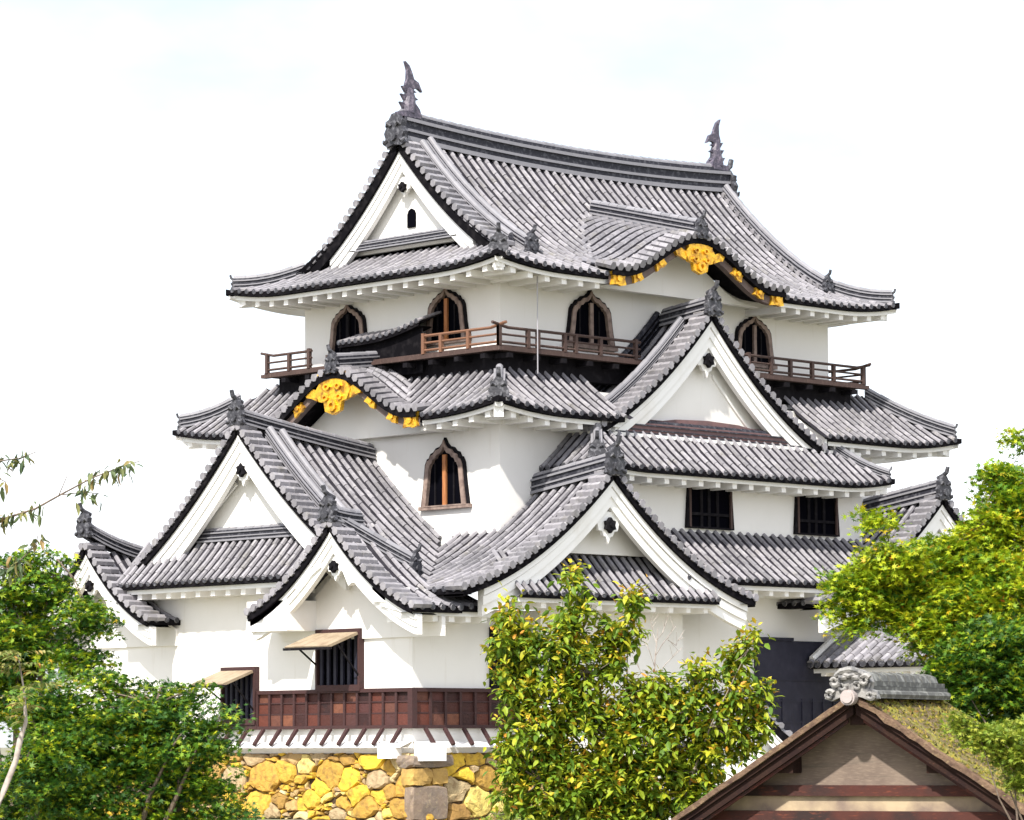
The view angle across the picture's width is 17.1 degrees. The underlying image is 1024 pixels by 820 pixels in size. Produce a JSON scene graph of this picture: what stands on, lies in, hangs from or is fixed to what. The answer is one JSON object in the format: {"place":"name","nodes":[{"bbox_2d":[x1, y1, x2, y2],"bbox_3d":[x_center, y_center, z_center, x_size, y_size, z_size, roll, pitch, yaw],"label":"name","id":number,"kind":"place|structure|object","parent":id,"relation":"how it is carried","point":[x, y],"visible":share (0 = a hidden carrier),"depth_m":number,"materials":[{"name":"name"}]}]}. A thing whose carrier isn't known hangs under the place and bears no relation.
{"place":"outdoors","nodes":[
{"label":"outdoors","id":0,"kind":"place"},
{"bbox_2d":[0,748,520,819],"bbox_3d":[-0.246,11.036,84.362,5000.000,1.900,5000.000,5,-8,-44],"label":"ground","id":1,"kind":"structure","parent":0,"point":[3,752],"depth_m":428.60,"materials":[{"name":"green plant"}]},
{"bbox_2d":[0,650,71,804],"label":"sapling","id":2,"kind":"object","parent":1,"relation":"on","point":[19,742],"visible":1,"depth_m":37.98,"materials":[{"name":"beige plant"}]},
{"bbox_2d":[0,541,127,814],"label":"maple tree","id":3,"kind":"object","parent":1,"relation":"on","point":[21,633],"visible":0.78,"depth_m":51.58,"materials":[{"name":"green plant"}]},
{"bbox_2d":[0,450,142,586],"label":"tree","id":4,"kind":"object","parent":1,"relation":"on","point":[5,521],"visible":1,"depth_m":34.02,"materials":[{"name":"green plant"}]},
{"bbox_2d":[0,666,265,819],"label":"maple tree","id":5,"kind":"object","parent":1,"relation":"on","point":[74,766],"visible":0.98,"depth_m":45.38,"materials":[{"name":"green plant"}]},
{"bbox_2d":[93,752,657,819],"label":"stone wall","id":6,"kind":"structure","parent":1,"relation":"on","point":[351,786],"depth_m":80.67,"materials":[{"name":"yellow stone"}]},
{"bbox_2d":[31,61,963,760],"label":"castle keep","id":7,"kind":"structure","parent":6,"relation":"on","point":[531,367],"depth_m":86.53,"materials":[{"name":"white paint"}]},
{"bbox_2d":[188,666,259,724],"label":"window","id":8,"kind":"structure","parent":7,"relation":"in","point":[242,684],"depth_m":83.88,"materials":[{"name":"brown wood"}]},
{"bbox_2d":[283,628,363,691],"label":"window","id":9,"kind":"structure","parent":7,"relation":"in","point":[339,658],"depth_m":81.36,"materials":[{"name":"brown wood"}]},
{"bbox_2d":[325,305,366,357],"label":"window","id":10,"kind":"structure","parent":7,"relation":"in","point":[349,321],"depth_m":89.75,"materials":[{"name":"brown wood"}]},
{"bbox_2d":[418,437,471,510],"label":"window","id":11,"kind":"structure","parent":7,"relation":"in","point":[445,482],"depth_m":85.22,"materials":[{"name":"brown wood"}]},
{"bbox_2d":[425,289,471,346],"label":"window","id":12,"kind":"structure","parent":7,"relation":"in","point":[453,317],"depth_m":86.95,"materials":[{"name":"brown wood"}]},
{"bbox_2d":[489,627,520,688],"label":"window","id":13,"kind":"structure","parent":7,"relation":"in","point":[491,633],"depth_m":81.54,"materials":[{"name":"black wood"}]},
{"bbox_2d":[566,290,617,351],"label":"window","id":14,"kind":"structure","parent":7,"relation":"in","point":[587,314],"depth_m":87.84,"materials":[{"name":"brown wood"}]},
{"bbox_2d":[685,481,733,530],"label":"window","id":15,"kind":"structure","parent":7,"relation":"in","point":[704,508],"depth_m":87.71,"materials":[{"name":"black wood"}]},
{"bbox_2d":[734,316,777,369],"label":"window","id":16,"kind":"structure","parent":7,"relation":"in","point":[753,336],"depth_m":92.31,"materials":[{"name":"brown wood"}]},
{"bbox_2d":[752,637,840,733],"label":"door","id":17,"kind":"structure","parent":7,"relation":"in","point":[786,659],"depth_m":89.05,"materials":[{"name":"black wood"}]},
{"bbox_2d":[793,488,839,536],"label":"window","id":18,"kind":"structure","parent":7,"relation":"in","point":[816,516],"depth_m":90.68,"materials":[{"name":"black wood"}]},
{"bbox_2d":[470,807,664,819],"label":"shrub","id":19,"kind":"object","parent":1,"relation":"on","point":[502,816],"visible":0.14,"depth_m":59.95,"materials":[{"name":"green plant"}]},
{"bbox_2d":[480,558,784,819],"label":"bronze leaved tree","id":20,"kind":"object","parent":1,"relation":"on","point":[618,790],"visible":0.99,"depth_m":53.75,"materials":[{"name":"green plant"}]},
{"bbox_2d":[628,609,683,738],"bbox_3d":[2.541,6.522,59.837,1.038,6.077,0.633,-2,-6,14],"label":"bare sapling","id":21,"kind":"object","parent":1,"relation":"on","point":[654,662],"visible":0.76,"depth_m":59.99,"materials":[{"name":"brown plant"}]},
{"bbox_2d":[641,689,792,819],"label":"plaster wall","id":22,"kind":"structure","parent":1,"relation":"on","point":[782,734],"depth_m":66.20,"materials":[{"name":"white paint"}]},
{"bbox_2d":[670,666,1023,819],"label":"roofed gate","id":23,"kind":"structure","parent":1,"relation":"on","point":[872,745],"depth_m":50.32,"materials":[{"name":"brown wood"}]},
{"bbox_2d":[807,614,996,734],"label":"annex building","id":24,"kind":"structure","parent":1,"relation":"on","point":[830,656],"depth_m":88.66,"materials":[{"name":"tile"}]},
{"bbox_2d":[810,426,1023,673],"label":"maple tree","id":25,"kind":"object","parent":1,"relation":"on","point":[925,591],"visible":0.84,"depth_m":57.01,"materials":[{"name":"green plant"}]},
{"bbox_2d":[915,607,1023,724],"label":"maple tree","id":26,"kind":"object","parent":1,"relation":"on","point":[984,683],"visible":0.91,"depth_m":55.87,"materials":[{"name":"green plant"}]},
{"bbox_2d":[937,707,1023,819],"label":"shrub","id":27,"kind":"object","parent":1,"relation":"on","point":[1004,747],"visible":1,"depth_m":45.88,"materials":[{"name":"green plant"}]},
{"bbox_2d":[0,0,1023,747],"label":"sky","id":28,"kind":"structure","parent":0,"point":[154,153],"materials":[{"name":"white"}]}
]}

